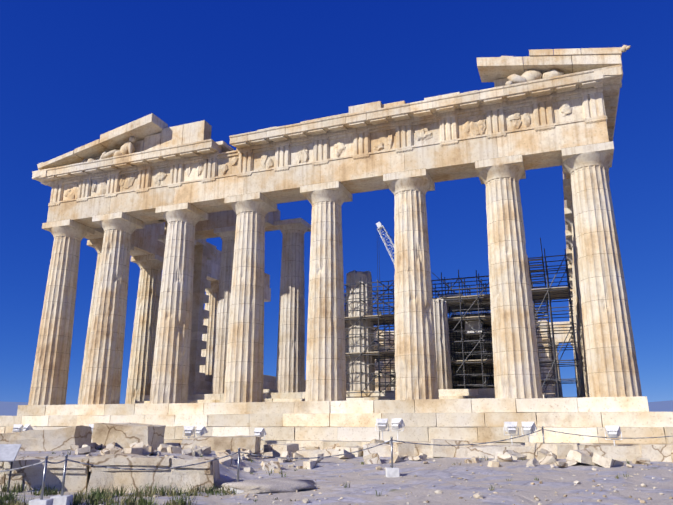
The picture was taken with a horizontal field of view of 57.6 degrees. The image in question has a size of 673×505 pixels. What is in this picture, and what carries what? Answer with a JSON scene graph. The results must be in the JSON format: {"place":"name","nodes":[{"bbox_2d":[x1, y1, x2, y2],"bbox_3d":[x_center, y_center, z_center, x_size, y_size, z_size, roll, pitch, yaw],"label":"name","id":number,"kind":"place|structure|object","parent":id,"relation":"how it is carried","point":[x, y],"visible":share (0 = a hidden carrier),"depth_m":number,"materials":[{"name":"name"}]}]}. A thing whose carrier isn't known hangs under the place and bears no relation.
{"place":"outdoors","nodes":[
{"label":"outdoors","id":0,"kind":"place"},
{"bbox_2d":[0,400,672,504],"bbox_3d":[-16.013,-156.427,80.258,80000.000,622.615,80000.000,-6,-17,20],"label":"ground","id":1,"kind":"structure","parent":0,"point":[430,473],"depth_m":14.45,"materials":[{"name":"white stone"}]},
{"bbox_2d":[7,462,12,491],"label":"info sign legs","id":2,"kind":"object","parent":1,"relation":"on","point":[10,472],"visible":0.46,"depth_m":14.01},
{"bbox_2d":[0,444,21,461],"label":"information sign","id":3,"kind":"object","parent":2,"relation":"on","point":[8,452],"visible":1,"depth_m":14.06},
{"bbox_2d":[0,453,219,492],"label":"ancient block row","id":4,"kind":"object","parent":1,"relation":"on","point":[79,476],"visible":0.81,"depth_m":14.41,"materials":[{"name":"stone"}]},
{"bbox_2d":[29,467,399,504],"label":"stanchion feet","id":5,"kind":"object","parent":1,"relation":"on","point":[68,499],"visible":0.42,"depth_m":12.13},
{"bbox_2d":[204,478,315,493],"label":"rock outcrops","id":6,"kind":"object","parent":1,"relation":"on","point":[275,485],"visible":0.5,"depth_m":14.13,"materials":[{"name":"grey stone"}]},
{"bbox_2d":[40,426,544,499],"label":"rope barrier posts","id":7,"kind":"object","parent":1,"relation":"on","point":[64,475],"visible":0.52,"depth_m":12.39,"materials":[{"name":"grey metal"}]},
{"bbox_2d":[0,429,672,471],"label":"barrier ropes","id":8,"kind":"object","parent":7,"relation":"attached to","point":[300,458],"visible":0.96,"depth_m":14.83,"materials":[{"name":"grey fabric"}]},
{"bbox_2d":[0,447,628,504],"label":"grass tufts","id":9,"kind":"object","parent":1,"relation":"on","point":[94,498],"visible":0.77,"depth_m":13.47,"materials":[{"name":"green plant"}]},
{"bbox_2d":[13,418,622,449],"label":"floodlights","id":10,"kind":"object","parent":1,"relation":"on","point":[508,427],"visible":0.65,"depth_m":23.04,"materials":[{"name":"white metal"}]},
{"bbox_2d":[0,396,672,448],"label":"stepped base","id":11,"kind":"object","parent":1,"relation":"on","point":[322,424],"visible":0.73,"depth_m":25.17,"materials":[{"name":"stone"}]},
{"bbox_2d":[28,219,94,404],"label":"column","id":12,"kind":"structure","parent":11,"relation":"on","point":[49,382],"depth_m":34.58,"materials":[{"name":"stone"}]},
{"bbox_2d":[78,238,133,404],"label":"column","id":13,"kind":"structure","parent":11,"relation":"on","point":[96,244],"depth_m":38.27,"materials":[{"name":"stone"}]},
{"bbox_2d":[81,212,144,403],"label":"column","id":14,"kind":"structure","parent":11,"relation":"on","point":[103,377],"depth_m":33.33,"materials":[{"name":"stone"}]},
{"bbox_2d":[125,254,163,403],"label":"column","id":15,"kind":"structure","parent":11,"relation":"on","point":[143,340],"depth_m":41.84,"materials":[{"name":"stone"}]},
{"bbox_2d":[149,202,208,402],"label":"column","id":16,"kind":"structure","parent":11,"relation":"on","point":[170,372],"depth_m":31.86,"materials":[{"name":"stone"}]},
{"bbox_2d":[199,280,218,374],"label":"wall","id":17,"kind":"structure","parent":11,"relation":"on","point":[210,323],"depth_m":49.82,"materials":[{"name":"stone"}]},
{"bbox_2d":[223,192,276,402],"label":"column","id":18,"kind":"structure","parent":11,"relation":"on","point":[244,365],"depth_m":30.39,"materials":[{"name":"stone"}]},
{"bbox_2d":[300,181,351,400],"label":"column","id":19,"kind":"structure","parent":11,"relation":"on","point":[325,370],"depth_m":28.93,"materials":[{"name":"stone"}]},
{"bbox_2d":[32,64,622,228],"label":"entablature","id":20,"kind":"structure","parent":19,"relation":"on","point":[449,138],"depth_m":30.06,"materials":[{"name":"stone"}]},
{"bbox_2d":[37,47,621,169],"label":"pediment remains","id":21,"kind":"object","parent":20,"relation":"on","point":[151,131],"visible":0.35,"depth_m":30.14,"materials":[{"name":"stone"}]},
{"bbox_2d":[82,45,630,161],"bbox_3d":[-1.285,-7.067,31.168,29.504,1.555,1.022,-6,-17,21],"label":"pediment sculpture","id":22,"kind":"object","parent":20,"relation":"on","point":[127,147],"visible":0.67,"depth_m":27.31,"materials":[{"name":"stone"}]},
{"bbox_2d":[135,388,545,403],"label":"stone steps","id":23,"kind":"structure","parent":11,"relation":"on","point":[385,395],"depth_m":32.09,"materials":[{"name":"stone"}]},
{"bbox_2d":[157,234,196,244],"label":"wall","id":24,"kind":"structure","parent":23,"relation":"on","point":[161,238],"depth_m":39.54,"materials":[{"name":"stone"}]},
{"bbox_2d":[145,209,279,245],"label":"beams","id":25,"kind":"structure","parent":24,"relation":"on","point":[204,230],"depth_m":38.48,"materials":[{"name":"stone"}]},
{"bbox_2d":[211,226,235,393],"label":"column","id":26,"kind":"structure","parent":23,"relation":"on","point":[226,235],"depth_m":36.78,"materials":[{"name":"stone"}]},
{"bbox_2d":[274,218,310,392],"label":"column","id":27,"kind":"structure","parent":23,"relation":"on","point":[290,373],"depth_m":35.31,"materials":[{"name":"stone"}]},
{"bbox_2d":[345,270,374,390],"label":"column","id":28,"kind":"structure","parent":23,"relation":"on","point":[354,276],"depth_m":33.45,"materials":[{"name":"stone"}]},
{"bbox_2d":[344,277,395,396],"bbox_3d":[1.854,4.756,34.075,4.300,6.580,3.500,-6,-17,20],"label":"scaffolding","id":29,"kind":"object","parent":23,"relation":"on","point":[378,360],"visible":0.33,"depth_m":32.94,"materials":[{"name":"metal"}]},
{"bbox_2d":[344,314,394,357],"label":"pronaos scaffold planks","id":30,"kind":"object","parent":29,"relation":"attached to","point":[381,323],"visible":0.27,"depth_m":33.09,"materials":[{"name":"grey wood"}]},
{"bbox_2d":[188,242,555,396],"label":"cella walls","id":31,"kind":"structure","parent":23,"relation":"on","point":[199,382],"depth_m":40.68,"materials":[{"name":"stone"}]},
{"bbox_2d":[439,284,532,335],"bbox_3d":[7.519,3.858,39.778,9.730,5.900,13.400,-6,-17,20],"label":"protective sheeting","id":32,"kind":"object","parent":31,"relation":"attached to","point":[471,325],"visible":0.21,"depth_m":33.70,"materials":[{"name":"black fabric"}]},
{"bbox_2d":[376,221,469,313],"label":"crane boom","id":33,"kind":"object","parent":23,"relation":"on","point":[379,224],"visible":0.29,"depth_m":68.16,"materials":[{"name":"white metal"}]},
{"bbox_2d":[377,227,446,314],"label":"crane cables","id":34,"kind":"object","parent":33,"relation":"attached to","point":[379,268],"visible":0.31,"depth_m":67.55,"materials":[{"name":"metal"}]},
{"bbox_2d":[433,298,451,388],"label":"column","id":35,"kind":"structure","parent":23,"relation":"on","point":[443,360],"depth_m":31.79,"materials":[{"name":"stone"}]},
{"bbox_2d":[431,270,494,388],"bbox_3d":[6.866,4.522,34.271,5.000,6.438,4.250,-6,-17,20],"label":"scaffolding","id":36,"kind":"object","parent":23,"relation":"on","point":[470,378],"depth_m":33.34,"materials":[{"name":"metal"}]},
{"bbox_2d":[433,294,493,367],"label":"scaffold planks","id":37,"kind":"object","parent":36,"relation":"attached to","point":[471,317],"visible":0.21,"depth_m":33.02,"materials":[{"name":"wood"}]},
{"bbox_2d":[383,168,438,399],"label":"column","id":38,"kind":"structure","parent":11,"relation":"on","point":[415,363],"depth_m":27.47,"materials":[{"name":"stone"}]},
{"bbox_2d":[475,154,542,398],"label":"column","id":39,"kind":"structure","parent":11,"relation":"on","point":[517,375],"depth_m":26.03,"materials":[{"name":"stone"}]},
{"bbox_2d":[528,238,581,397],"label":"scaffold stair tower","id":40,"kind":"structure","parent":11,"relation":"on","point":[573,332],"depth_m":31.45,"materials":[{"name":"metal"}]},
{"bbox_2d":[528,258,568,393],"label":"scaffold stair tower planks","id":41,"kind":"object","parent":40,"relation":"attached to","point":[539,288],"visible":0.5,"depth_m":32.21,"materials":[{"name":"wood"}]},
{"bbox_2d":[555,342,562,396],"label":"column","id":42,"kind":"structure","parent":11,"relation":"on","point":[559,377],"depth_m":87.24,"materials":[{"name":"stone"}]},
{"bbox_2d":[570,287,578,368],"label":"column","id":43,"kind":"structure","parent":11,"relation":"on","point":[571,290],"depth_m":52.92,"materials":[{"name":"stone"}]},
{"bbox_2d":[566,248,583,396],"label":"column","id":44,"kind":"structure","parent":11,"relation":"on","point":[569,256],"depth_m":41.11,"materials":[{"name":"stone"}]},
{"bbox_2d":[565,230,585,396],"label":"column","id":45,"kind":"structure","parent":11,"relation":"on","point":[568,234],"depth_m":37.21,"materials":[{"name":"stone"}]},
{"bbox_2d":[568,263,582,396],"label":"column","id":46,"kind":"structure","parent":11,"relation":"on","point":[570,269],"depth_m":44.96,"materials":[{"name":"stone"}]},
{"bbox_2d":[569,276,581,394],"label":"column","id":47,"kind":"structure","parent":11,"relation":"on","point":[571,282],"depth_m":48.81,"materials":[{"name":"stone"}]},
{"bbox_2d":[564,207,587,396],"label":"column","id":48,"kind":"structure","parent":11,"relation":"on","point":[568,215],"depth_m":33.25,"materials":[{"name":"stone"}]},
{"bbox_2d":[563,174,609,396],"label":"column","id":49,"kind":"structure","parent":11,"relation":"on","point":[567,190],"depth_m":29.29,"materials":[{"name":"stone"}]},
{"bbox_2d":[563,66,621,317],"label":"entablature","id":50,"kind":"structure","parent":49,"relation":"on","point":[610,97],"depth_m":27.35,"materials":[{"name":"stone"}]},
{"bbox_2d":[561,141,641,396],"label":"column","id":51,"kind":"structure","parent":11,"relation":"on","point":[612,365],"depth_m":24.81,"materials":[{"name":"stone"}]},
{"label":"column","id":52,"kind":"object","parent":11,"relation":"on","visible":0},
{"bbox_2d":[32,170,270,301],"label":"entablature","id":53,"kind":"structure","parent":52,"relation":"on","point":[144,241],"depth_m":42.71,"materials":[{"name":"stone"}]},
{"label":"column","id":54,"kind":"object","parent":11,"relation":"on","visible":0},
{"bbox_2d":[374,321,570,342],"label":"wall","id":55,"kind":"structure","parent":54,"relation":"on","point":[559,337],"depth_m":88.15,"materials":[{"name":"stone"}]},
{"bbox_2d":[0,423,672,472],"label":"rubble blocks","id":56,"kind":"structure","parent":1,"relation":"on","point":[132,438],"depth_m":20.77,"materials":[{"name":"stone"}]},
{"bbox_2d":[17,450,672,504],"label":"gravel stones","id":57,"kind":"object","parent":1,"relation":"on","point":[476,495],"visible":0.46,"depth_m":13.55,"materials":[{"name":"gravel"}]},
{"bbox_2d":[0,0,672,403],"label":"sky","id":58,"kind":"structure","parent":0,"point":[73,73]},
{"bbox_2d":[551,335,557,396],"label":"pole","id":59,"kind":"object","parent":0,"point":[555,371],"depth_m":82.52,"materials":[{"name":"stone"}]}
]}

